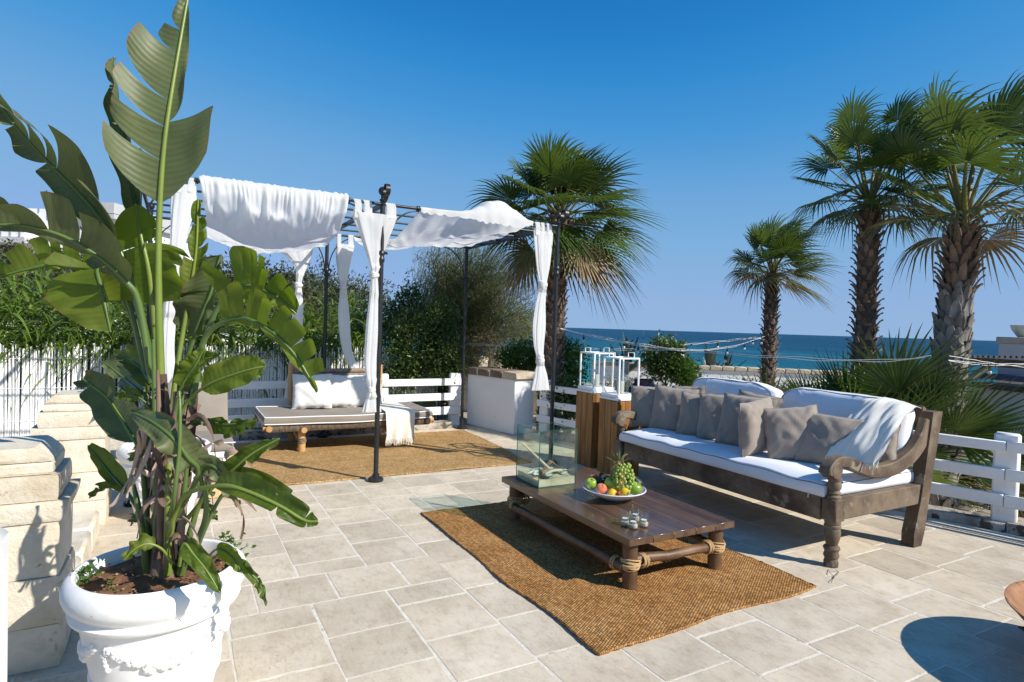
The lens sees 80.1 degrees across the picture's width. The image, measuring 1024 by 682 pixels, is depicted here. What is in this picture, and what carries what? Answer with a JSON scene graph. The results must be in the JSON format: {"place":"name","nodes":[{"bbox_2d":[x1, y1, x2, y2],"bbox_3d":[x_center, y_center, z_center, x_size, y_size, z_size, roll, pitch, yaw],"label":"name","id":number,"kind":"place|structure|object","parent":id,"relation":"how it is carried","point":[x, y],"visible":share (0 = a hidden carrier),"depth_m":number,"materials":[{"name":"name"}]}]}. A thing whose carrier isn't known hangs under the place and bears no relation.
{"place":"outdoors","nodes":[
{"label":"outdoors","id":0,"kind":"place"},
{"bbox_2d":[0,526,8,681],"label":"wall","id":1,"kind":"structure","parent":0,"point":[4,545],"depth_m":1.76,"materials":[{"name":"white paint"}]},
{"bbox_2d":[0,435,80,675],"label":"stone pier","id":2,"kind":"structure","parent":0,"point":[39,487],"depth_m":2.62,"materials":[{"name":"stone"}]},
{"bbox_2d":[30,390,110,525],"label":"stone pier","id":3,"kind":"structure","parent":0,"point":[66,420],"depth_m":4.38,"materials":[{"name":"stone"}]},
{"bbox_2d":[3,393,468,436],"bbox_3d":[-5.569,1.177,9.343,9.300,0.029,4.600,1,2,-29],"label":"soil bed","id":4,"kind":"object","parent":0,"point":[444,417],"visible":0.01,"depth_m":9.60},
{"bbox_2d":[1,331,335,413],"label":"garden wall","id":5,"kind":"structure","parent":4,"relation":"on","point":[99,364],"depth_m":9.62,"materials":[{"name":"white paint"}]},
{"bbox_2d":[0,256,403,411],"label":"cane thicket","id":6,"kind":"object","parent":4,"relation":"on","point":[26,329],"visible":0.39,"depth_m":8.23,"materials":[{"name":"green plant"}]},
{"bbox_2d":[0,342,437,436],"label":"reed screen","id":7,"kind":"object","parent":4,"relation":"on","point":[28,421],"visible":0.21,"depth_m":7.46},
{"bbox_2d":[381,268,478,401],"bbox_3d":[-1.399,0.111,9.679,1.689,2.518,1.395,1,1,-12],"label":"laurel shrub","id":8,"kind":"object","parent":4,"relation":"on","point":[414,321],"visible":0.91,"depth_m":9.46,"materials":[{"name":"green plant"}]},
{"bbox_2d":[414,401,435,418],"bbox_3d":[-1.356,1.097,9.584,0.405,0.412,0.129,1,2,-41],"label":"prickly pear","id":9,"kind":"object","parent":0,"point":[427,403],"visible":0.19,"depth_m":9.61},
{"bbox_2d":[385,360,590,434],"bbox_3d":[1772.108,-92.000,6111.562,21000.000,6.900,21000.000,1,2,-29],"label":"ground","id":10,"kind":"structure","parent":0,"point":[534,421],"depth_m":13.19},
{"bbox_2d":[0,236,112,328],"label":"scrub bush","id":11,"kind":"object","parent":10,"relation":"on","point":[3,259],"visible":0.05,"depth_m":16.27,"materials":[{"name":"green plant"}]},
{"bbox_2d":[0,238,122,329],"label":"scrub bush","id":12,"kind":"object","parent":10,"relation":"on","point":[14,243],"visible":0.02,"depth_m":16.82,"materials":[{"name":"green plant"}]},
{"bbox_2d":[0,190,192,329],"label":"white house","id":13,"kind":"structure","parent":10,"relation":"on","point":[114,210],"depth_m":33.83,"materials":[{"name":"paint"}]},
{"bbox_2d":[11,226,191,328],"bbox_3d":[-10.849,-0.956,16.941,5.334,4.352,4.724,1,2,-29],"label":"scrub bush","id":14,"kind":"object","parent":10,"relation":"on","point":[67,271],"visible":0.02,"depth_m":15.53,"materials":[{"name":"green plant"}]},
{"bbox_2d":[211,248,314,333],"bbox_3d":[-7.050,-0.567,16.153,3.614,3.842,3.731,1,2,-29],"label":"scrub bush","id":15,"kind":"object","parent":10,"relation":"on","point":[231,277],"visible":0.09,"depth_m":15.78,"materials":[{"name":"green plant"}]},
{"bbox_2d":[110,420,451,447],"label":"back kerb","id":16,"kind":"structure","parent":10,"relation":"on","point":[254,434],"depth_m":8.12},
{"bbox_2d":[257,257,337,323],"bbox_3d":[-6.162,-0.436,16.476,3.012,3.619,3.160,2,2,26],"label":"scrub bush","id":17,"kind":"object","parent":10,"relation":"on","point":[292,283],"visible":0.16,"depth_m":16.36,"materials":[{"name":"green plant"}]},
{"bbox_2d":[273,254,360,329],"bbox_3d":[-5.961,-0.635,17.982,2.927,3.952,3.338,1,2,-29],"label":"scrub bush","id":18,"kind":"object","parent":10,"relation":"on","point":[316,279],"visible":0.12,"depth_m":17.76,"materials":[{"name":"green plant"}]},
{"bbox_2d":[306,266,367,331],"bbox_3d":[-5.569,-0.544,18.872,3.170,3.757,3.090,1,2,-29],"label":"scrub bush","id":19,"kind":"object","parent":10,"relation":"on","point":[329,277],"visible":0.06,"depth_m":18.64,"materials":[{"name":"green plant"}]},
{"bbox_2d":[315,271,399,340],"bbox_3d":[-4.529,-0.389,18.010,3.002,3.546,2.935,1,2,-29],"label":"scrub bush","id":20,"kind":"object","parent":10,"relation":"on","point":[364,295],"visible":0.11,"depth_m":17.74,"materials":[{"name":"green plant"}]},
{"bbox_2d":[412,374,464,418],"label":"laurel shrub","id":21,"kind":"object","parent":10,"relation":"on","point":[442,403],"visible":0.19,"depth_m":10.10,"materials":[{"name":"green plant"}]},
{"bbox_2d":[402,241,536,392],"bbox_3d":[-0.749,-0.523,11.914,3.028,3.669,3.835,1,2,-29],"label":"tamarisk","id":22,"kind":"object","parent":10,"relation":"on","point":[482,302],"visible":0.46,"depth_m":11.36,"materials":[{"name":"green plant"}]},
{"bbox_2d":[461,327,506,370],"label":"dry bush","id":23,"kind":"object","parent":10,"relation":"on","point":[482,360],"visible":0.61,"depth_m":10.94,"materials":[{"name":"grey plant"}]},
{"bbox_2d":[464,353,538,414],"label":"rubble wall","id":24,"kind":"structure","parent":10,"relation":"on","point":[535,407],"depth_m":13.64,"materials":[{"name":"stone"}]},
{"bbox_2d":[492,336,536,371],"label":"hedge bush","id":25,"kind":"object","parent":10,"relation":"on","point":[512,358],"visible":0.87,"depth_m":9.62,"materials":[{"name":"green plant"}]},
{"bbox_2d":[467,343,668,355],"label":"string lights","id":26,"kind":"object","parent":25,"relation":"attached to","point":[573,348],"visible":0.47,"depth_m":9.61},
{"bbox_2d":[497,298,536,356],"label":"scrub bush","id":27,"kind":"object","parent":10,"relation":"on","point":[523,321],"visible":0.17,"depth_m":14.90,"materials":[{"name":"green plant"}]},
{"bbox_2d":[538,367,586,433],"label":"hedge bush","id":28,"kind":"object","parent":10,"relation":"on","point":[569,398],"visible":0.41,"depth_m":8.49,"materials":[{"name":"green plant"}]},
{"bbox_2d":[465,130,671,432],"bbox_3d":[0.759,-0.658,9.170,2.948,4.925,2.854,1,2,-29],"label":"fan palm","id":29,"kind":"object","parent":10,"relation":"on","point":[559,176],"visible":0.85,"depth_m":8.89,"materials":[{"name":"green plant"}]},
{"bbox_2d":[560,328,764,356],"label":"string lights","id":30,"kind":"object","parent":29,"relation":"hanging from","point":[744,348],"visible":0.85,"depth_m":9.90},
{"bbox_2d":[562,329,930,362],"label":"string lights","id":31,"kind":"object","parent":29,"relation":"hanging from","point":[724,360],"visible":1,"depth_m":7.00},
{"bbox_2d":[561,336,597,432],"bbox_3d":[0.859,0.823,9.662,0.806,1.875,1.027,1,2,-29],"label":"hedge bush","id":32,"kind":"object","parent":10,"relation":"on","point":[572,365],"visible":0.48,"depth_m":9.45,"materials":[{"name":"green plant"}]},
{"bbox_2d":[600,370,635,391],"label":"hedge plant","id":33,"kind":"object","parent":10,"relation":"on","point":[615,384],"visible":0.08,"depth_m":13.38,"materials":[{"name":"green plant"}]},
{"bbox_2d":[626,378,654,428],"bbox_3d":[1.729,1.165,8.105,0.507,1.315,0.507,1,2,-29],"label":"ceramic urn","id":34,"kind":"object","parent":10,"relation":"on","point":[646,382],"visible":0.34,"depth_m":7.98,"materials":[{"name":"ceramic"}]},
{"bbox_2d":[633,329,703,385],"bbox_3d":[2.539,0.627,10.206,1.205,1.639,1.059,1,2,-29],"label":"citrus tree","id":35,"kind":"object","parent":10,"relation":"on","point":[655,363],"visible":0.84,"depth_m":10.03,"materials":[{"name":"green plant"}]},
{"bbox_2d":[663,355,706,386],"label":"hedge bush","id":36,"kind":"object","parent":10,"relation":"on","point":[688,377],"visible":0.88,"depth_m":9.79,"materials":[{"name":"green plant"}]},
{"bbox_2d":[591,361,848,389],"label":"sea wall","id":37,"kind":"structure","parent":10,"relation":"on","point":[726,371],"depth_m":17.61,"materials":[{"name":"beige stone"}]},
{"bbox_2d":[610,334,647,374],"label":"agave","id":38,"kind":"object","parent":37,"relation":"on","point":[627,370],"visible":0.73,"depth_m":18.06,"materials":[{"name":"green plant"}]},
{"bbox_2d":[695,343,729,365],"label":"agave","id":39,"kind":"object","parent":37,"relation":"on","point":[709,358],"visible":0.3,"depth_m":18.08,"materials":[{"name":"green plant"}]},
{"bbox_2d":[541,431,1023,536],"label":"fence kerb","id":40,"kind":"structure","parent":10,"relation":"on","point":[963,517],"depth_m":5.13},
{"bbox_2d":[723,209,845,387],"bbox_3d":[4.596,-0.174,10.485,1.998,4.130,1.881,2,2,24],"label":"fan palm","id":41,"kind":"object","parent":10,"relation":"on","point":[777,239],"visible":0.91,"depth_m":10.31,"materials":[{"name":"green plant"}]},
{"bbox_2d":[730,367,975,478],"bbox_3d":[3.557,1.109,6.964,2.987,1.638,2.362,2,1,16],"label":"fan palm","id":42,"kind":"object","parent":10,"relation":"on","point":[942,454],"visible":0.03,"depth_m":6.69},
{"bbox_2d":[788,85,984,381],"bbox_3d":[4.634,-0.613,7.775,2.171,5.139,2.255,2,1,15],"label":"fan palm","id":43,"kind":"object","parent":10,"relation":"on","point":[847,133],"visible":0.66,"depth_m":7.62,"materials":[{"name":"green plant"}]},
{"bbox_2d":[779,323,1023,510],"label":"fan palm","id":44,"kind":"object","parent":10,"relation":"on","point":[901,377],"visible":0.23,"depth_m":6.39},
{"bbox_2d":[838,69,1023,508],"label":"fan palm","id":45,"kind":"object","parent":10,"relation":"on","point":[962,252],"visible":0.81,"depth_m":6.55,"materials":[{"name":"green plant"}]},
{"bbox_2d":[948,360,1023,373],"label":"string lights","id":46,"kind":"object","parent":45,"relation":"hanging from","point":[989,367],"visible":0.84,"depth_m":6.77},
{"bbox_2d":[958,419,1023,517],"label":"fan palm","id":47,"kind":"object","parent":10,"relation":"on","point":[1021,493],"visible":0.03,"depth_m":6.80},
{"bbox_2d":[963,337,1023,467],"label":"beach kiosk","id":48,"kind":"object","parent":10,"relation":"on","point":[1009,351],"visible":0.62,"depth_m":9.47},
{"bbox_2d":[978,373,1023,381],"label":"blue board","id":49,"kind":"object","parent":48,"relation":"on","point":[1008,377],"visible":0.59,"depth_m":9.93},
{"bbox_2d":[1010,325,1023,336],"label":"bowl planter","id":50,"kind":"object","parent":48,"relation":"on","point":[1018,330],"visible":0.87,"depth_m":10.03,"materials":[{"name":"white ceramic"}]},
{"bbox_2d":[466,366,534,434],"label":"masonry pier","id":51,"kind":"structure","parent":0,"point":[500,399],"depth_m":8.89,"materials":[{"name":"white paint"}]},
{"bbox_2d":[0,0,1023,340],"label":"sky","id":52,"kind":"structure","parent":0,"point":[712,101],"materials":[{"name":"blue"}]},
{"bbox_2d":[7,425,1023,681],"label":"terrace","id":53,"kind":"structure","parent":0,"point":[367,581],"depth_m":3.42,"materials":[{"name":"stone"}]},
{"bbox_2d":[72,510,99,567],"bbox_3d":[-2.660,1.289,3.627,0.220,0.180,1.360,1,2,-29],"label":"stone edging","id":54,"kind":"object","parent":53,"relation":"on","point":[85,530],"visible":0.28,"depth_m":3.88,"materials":[{"name":"stone"}]},
{"bbox_2d":[59,539,245,681],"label":"planter","id":55,"kind":"object","parent":53,"relation":"on","point":[175,628],"visible":0.93,"depth_m":2.23,"materials":[{"name":"ceramic"}]},
{"bbox_2d":[56,559,107,590],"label":"seedling","id":56,"kind":"object","parent":55,"relation":"on","point":[87,569],"visible":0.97,"depth_m":2.33,"materials":[{"name":"green plant"}]},
{"bbox_2d":[94,555,223,593],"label":"soil crumbs","id":57,"kind":"object","parent":55,"relation":"on","point":[136,562],"visible":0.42,"depth_m":2.38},
{"bbox_2d":[0,0,324,605],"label":"banana plant","id":58,"kind":"object","parent":55,"relation":"in","point":[171,456],"visible":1,"depth_m":2.39,"materials":[{"name":"green plant"}]},
{"bbox_2d":[213,531,245,545],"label":"seedling","id":59,"kind":"object","parent":55,"relation":"in","point":[230,540],"visible":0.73,"depth_m":2.74,"materials":[{"name":"green plant"}]},
{"bbox_2d":[116,437,210,514],"bbox_3d":[-2.694,1.070,4.730,0.642,0.560,0.642,1,2,-29],"label":"planter","id":60,"kind":"object","parent":53,"relation":"on","point":[122,451],"visible":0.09,"depth_m":4.51,"materials":[{"name":"ceramic"}]},
{"bbox_2d":[168,381,235,460],"bbox_3d":[-3.087,0.858,5.989,0.620,0.873,1.048,1,2,-29],"label":"grey lounger","id":61,"kind":"object","parent":53,"relation":"on","point":[212,406],"visible":0.2,"depth_m":6.27,"materials":[{"name":"white fabric"}]},
{"bbox_2d":[228,373,460,425],"bbox_3d":[-2.489,0.863,8.488,3.900,0.800,0.152,1,2,-29],"label":"rail fence","id":62,"kind":"object","parent":53,"relation":"on","point":[451,410],"visible":0.29,"depth_m":8.90,"materials":[{"name":"white paint"}]},
{"bbox_2d":[123,148,568,506],"bbox_3d":[-1.870,-0.107,6.971,4.162,2.849,2.822,1,2,-29],"label":"garden pergola","id":63,"kind":"object","parent":53,"relation":"on","point":[384,193],"visible":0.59,"depth_m":6.83,"materials":[{"name":"black metal"}]},
{"bbox_2d":[163,178,196,382],"bbox_3d":[-2.766,-0.507,5.056,0.248,1.709,0.104,1,2,-29],"label":"curtain","id":64,"kind":"object","parent":63,"relation":"hanging from","point":[183,198],"visible":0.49,"depth_m":5.03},
{"bbox_2d":[199,175,348,253],"bbox_3d":[-2.576,-1.168,6.307,1.240,0.520,2.194,1,2,-29],"label":"canopy","id":65,"kind":"object","parent":63,"relation":"attached to","point":[258,218],"visible":0.93,"depth_m":5.47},
{"bbox_2d":[281,248,312,397],"bbox_3d":[-2.893,-0.349,7.804,0.666,2.170,0.106,1,2,-29],"label":"curtain","id":66,"kind":"object","parent":63,"relation":"hanging from","point":[299,260],"visible":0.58,"depth_m":7.84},
{"bbox_2d":[335,234,358,367],"bbox_3d":[-2.157,-0.426,8.200,0.473,1.989,0.098,1,2,-29],"label":"curtain","id":67,"kind":"object","parent":63,"relation":"hanging from","point":[344,252],"visible":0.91,"depth_m":8.13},
{"bbox_2d":[350,199,397,412],"bbox_3d":[-1.343,-0.326,5.848,0.458,2.023,0.102,1,2,-29],"label":"curtain","id":68,"kind":"object","parent":63,"relation":"hanging from","point":[369,224],"visible":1,"depth_m":5.83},
{"bbox_2d":[354,201,532,249],"bbox_3d":[-0.946,-1.290,7.296,1.433,0.534,2.338,1,2,-29],"label":"canopy","id":69,"kind":"object","parent":63,"relation":"attached to","point":[484,221],"visible":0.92,"depth_m":6.55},
{"bbox_2d":[531,222,552,390],"bbox_3d":[0.330,-0.380,6.769,0.275,1.858,0.103,1,2,-29],"label":"curtain","id":70,"kind":"object","parent":63,"relation":"hanging from","point":[543,240],"visible":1,"depth_m":6.75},
{"bbox_2d":[234,430,531,484],"bbox_3d":[-1.558,1.313,7.173,3.155,0.029,2.184,1,2,-29],"label":"jute rug","id":71,"kind":"object","parent":53,"relation":"on","point":[326,460],"visible":0.79,"depth_m":6.94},
{"bbox_2d":[254,363,433,451],"bbox_3d":[-2.107,0.798,7.673,2.020,0.969,1.066,1,2,-29],"label":"bamboo daybed","id":72,"kind":"object","parent":71,"relation":"on","point":[298,431],"visible":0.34,"depth_m":7.35,"materials":[{"name":"wood"}]},
{"bbox_2d":[255,401,432,424],"bbox_3d":[-2.091,0.895,7.615,1.989,0.111,0.941,1,2,-29],"label":"mattress","id":73,"kind":"object","parent":72,"relation":"on","point":[277,415],"visible":0.72,"depth_m":7.26,"materials":[{"name":"beige fabric"}]},
{"bbox_2d":[292,374,331,408],"bbox_3d":[-2.501,0.628,7.629,0.483,0.431,0.227,1,1,-18],"label":"pillow","id":74,"kind":"object","parent":73,"relation":"on","point":[305,395],"visible":0.92,"depth_m":7.56,"materials":[{"name":"beige fabric"}]},
{"bbox_2d":[331,375,356,406],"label":"pillow","id":75,"kind":"object","parent":73,"relation":"on","point":[341,395],"visible":0.58,"depth_m":7.80,"materials":[{"name":"beige fabric"}]},
{"bbox_2d":[345,375,382,406],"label":"pillow","id":76,"kind":"object","parent":73,"relation":"on","point":[358,383],"visible":0.58,"depth_m":7.89,"materials":[{"name":"beige fabric"}]},
{"bbox_2d":[380,401,414,445],"bbox_3d":[-1.566,1.046,7.817,0.378,0.436,0.915,1,2,-29],"label":"throw blanket","id":77,"kind":"object","parent":73,"relation":"on","point":[400,420],"visible":0.95,"depth_m":7.47,"materials":[{"name":"beige fabric"}]},
{"bbox_2d":[574,391,600,467],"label":"wood plinth","id":78,"kind":"structure","parent":53,"relation":"on","point":[587,419],"depth_m":6.80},
{"bbox_2d":[576,347,615,393],"bbox_3d":[0.961,0.323,6.928,0.330,0.507,0.330,1,2,-29],"label":"lantern","id":79,"kind":"object","parent":78,"relation":"on","point":[592,389],"visible":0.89,"depth_m":6.87,"materials":[{"name":"white paint"}]},
{"bbox_2d":[597,398,639,475],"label":"wood plinth","id":80,"kind":"structure","parent":53,"relation":"on","point":[608,428],"depth_m":6.46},
{"bbox_2d":[599,352,639,400],"bbox_3d":[1.168,0.370,6.530,0.330,0.507,0.330,1,2,-29],"label":"lantern","id":81,"kind":"object","parent":80,"relation":"on","point":[618,396],"visible":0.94,"depth_m":6.47,"materials":[{"name":"white paint"}]},
{"bbox_2d":[421,498,816,655],"bbox_3d":[0.574,1.450,4.333,1.746,0.029,2.393,1,2,-29],"label":"jute rug","id":82,"kind":"object","parent":53,"relation":"on","point":[590,602],"visible":0.69,"depth_m":3.77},
{"bbox_2d":[502,468,733,589],"bbox_3d":[0.664,1.290,4.429,0.890,0.324,1.587,1,2,-29],"label":"coffee table","id":83,"kind":"object","parent":82,"relation":"on","point":[668,518],"visible":0.92,"depth_m":3.97,"materials":[{"name":"brown wood"}]},
{"bbox_2d":[516,422,577,487],"bbox_3d":[0.272,0.891,4.814,0.344,0.430,0.346,1,2,-29],"label":"glass box","id":84,"kind":"object","parent":83,"relation":"on","point":[552,455],"visible":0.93,"depth_m":4.75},
{"bbox_2d":[517,467,574,486],"bbox_3d":[0.267,1.066,4.819,0.326,0.067,0.328,1,2,-29],"label":"sand layer","id":85,"kind":"object","parent":84,"relation":"in","point":[559,478],"visible":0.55,"depth_m":4.72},
{"bbox_2d":[583,483,646,501],"bbox_3d":[0.734,1.091,4.385,0.454,0.079,0.454,1,2,-29],"label":"fruit bowl","id":86,"kind":"object","parent":83,"relation":"on","point":[615,498],"visible":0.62,"depth_m":4.24,"materials":[{"name":"white ceramic"}]},
{"bbox_2d":[585,478,596,489],"bbox_3d":[0.567,1.025,4.375,0.082,0.084,0.083,1,2,-29],"label":"apple","id":87,"kind":"object","parent":86,"relation":"on","point":[590,483],"visible":1,"depth_m":4.35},
{"bbox_2d":[607,448,626,494],"bbox_3d":[0.781,0.931,4.448,0.189,0.359,0.233,2,1,-5],"label":"pineapple","id":88,"kind":"object","parent":86,"relation":"in","point":[617,457],"visible":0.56,"depth_m":4.40,"materials":[{"name":"green plant"}]},
{"bbox_2d":[612,454,634,491],"bbox_3d":[0.790,0.940,4.293,0.157,0.267,0.134,1,2,-29],"label":"grape bunch","id":89,"kind":"object","parent":86,"relation":"in","point":[624,469],"visible":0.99,"depth_m":4.27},
{"bbox_2d":[629,482,641,494],"bbox_3d":[0.866,1.037,4.286,0.092,0.093,0.092,1,2,-29],"label":"apple","id":90,"kind":"object","parent":86,"relation":"in","point":[636,489],"visible":0.93,"depth_m":4.25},
{"bbox_2d":[610,388,942,567],"bbox_3d":[2.113,0.968,5.338,1.347,1.030,2.336,1,2,-29],"label":"carved sofa","id":91,"kind":"object","parent":53,"relation":"on","point":[833,509],"visible":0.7,"depth_m":4.52,"materials":[{"name":"brown wood"}]},
{"bbox_2d":[619,428,913,497],"bbox_3d":[2.065,0.970,5.312,1.132,0.166,2.174,1,2,-29],"label":"seat cushion","id":92,"kind":"object","parent":91,"relation":"on","point":[808,478],"visible":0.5,"depth_m":4.66,"materials":[{"name":"white fabric"}]},
{"bbox_2d":[629,385,670,426],"bbox_3d":[1.383,0.656,6.112,0.425,0.428,0.202,2,2,25],"label":"pillow","id":93,"kind":"object","parent":92,"relation":"on","point":[642,400],"visible":0.51,"depth_m":6.08,"materials":[{"name":"beige fabric"}]},
{"bbox_2d":[648,384,699,430],"bbox_3d":[1.567,0.662,5.915,0.455,0.444,0.201,3,2,36],"label":"pillow","id":94,"kind":"object","parent":92,"relation":"on","point":[666,408],"visible":0.62,"depth_m":5.89,"materials":[{"name":"beige fabric"}]},
{"bbox_2d":[676,391,699,435],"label":"pillow","id":95,"kind":"object","parent":92,"relation":"on","point":[687,422],"visible":0.55,"depth_m":5.66,"materials":[{"name":"beige fabric"}]},
{"bbox_2d":[672,385,706,393],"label":"pillow","id":96,"kind":"object","parent":92,"relation":"on","point":[702,389],"visible":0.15,"depth_m":6.08,"materials":[{"name":"beige fabric"}]},
{"bbox_2d":[696,393,744,438],"bbox_3d":[1.871,0.683,5.479,0.406,0.424,0.206,3,2,29],"label":"pillow","id":97,"kind":"object","parent":92,"relation":"on","point":[710,408],"visible":0.5,"depth_m":5.48,"materials":[{"name":"beige fabric"}]},
{"bbox_2d":[692,377,782,396],"bbox_3d":[2.187,0.637,6.041,0.342,0.521,1.066,1,2,-29],"label":"back cushion","id":98,"kind":"object","parent":92,"relation":"on","point":[719,386],"visible":0.32,"depth_m":5.95,"materials":[{"name":"white fabric"}]},
{"bbox_2d":[715,392,778,450],"bbox_3d":[1.993,0.683,5.192,0.486,0.441,0.216,3,2,43],"label":"pillow","id":99,"kind":"object","parent":92,"relation":"on","point":[727,431],"visible":0.48,"depth_m":5.22,"materials":[{"name":"beige fabric"}]},
{"bbox_2d":[738,397,772,456],"bbox_3d":[1.965,0.690,4.908,0.460,0.470,0.194,1,2,-29],"label":"pillow","id":100,"kind":"object","parent":92,"relation":"on","point":[752,438],"visible":0.77,"depth_m":4.79,"materials":[{"name":"beige fabric"}]},
{"bbox_2d":[738,389,783,407],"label":"pillow","id":101,"kind":"object","parent":92,"relation":"on","point":[752,394],"visible":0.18,"depth_m":5.48,"materials":[{"name":"beige fabric"}]},
{"bbox_2d":[763,404,817,459],"bbox_3d":[2.187,0.720,4.750,0.473,0.469,0.205,2,1,16],"label":"pillow","id":102,"kind":"object","parent":92,"relation":"on","point":[785,429],"visible":0.61,"depth_m":4.71,"materials":[{"name":"beige fabric"}]},
{"bbox_2d":[794,413,864,468],"bbox_3d":[2.401,0.746,4.575,0.480,0.391,0.236,3,2,41],"label":"pillow","id":103,"kind":"object","parent":92,"relation":"on","point":[824,433],"visible":0.62,"depth_m":4.56,"materials":[{"name":"beige fabric"}]},
{"bbox_2d":[781,387,914,453],"bbox_3d":[2.719,0.678,5.071,0.339,0.518,1.121,1,2,-29],"label":"back cushion","id":104,"kind":"object","parent":92,"relation":"on","point":[837,403],"visible":0.27,"depth_m":5.00,"materials":[{"name":"white fabric"}]},
{"bbox_2d":[874,423,900,463],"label":"pillow","id":105,"kind":"object","parent":92,"relation":"on","point":[890,452],"visible":0.21,"depth_m":4.44,"materials":[{"name":"beige fabric"}]},
{"bbox_2d":[825,397,919,468],"bbox_3d":[2.756,0.665,4.582,1.125,0.449,0.435,0,2,-44],"label":"throw blanket","id":106,"kind":"object","parent":91,"relation":"on","point":[867,441],"visible":0.85,"depth_m":4.36,"materials":[{"name":"white fabric"}]},
{"bbox_2d":[533,437,1023,542],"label":"cement strip","id":107,"kind":"object","parent":53,"relation":"on","point":[992,533],"visible":0.28,"depth_m":5.05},
{"bbox_2d":[535,380,1023,532],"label":"rail fence","id":108,"kind":"object","parent":53,"relation":"on","point":[1004,473],"visible":0.39,"depth_m":5.02,"materials":[{"name":"white paint"}]},
{"bbox_2d":[1004,580,1023,631],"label":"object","id":109,"kind":"object","parent":53,"relation":"on","point":[1014,594],"visible":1,"depth_m":3.03,"materials":[{"name":"metal"}]},
{"bbox_2d":[225,326,1019,384],"bbox_3d":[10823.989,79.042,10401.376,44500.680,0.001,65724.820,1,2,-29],"label":"sea","id":110,"kind":"structure","parent":0,"point":[801,346],"depth_m":194.00,"materials":[{"name":"liquid"}]},
{"bbox_2d":[955,475,1023,520],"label":"path","id":111,"kind":"structure","parent":0,"point":[962,506],"depth_m":6.92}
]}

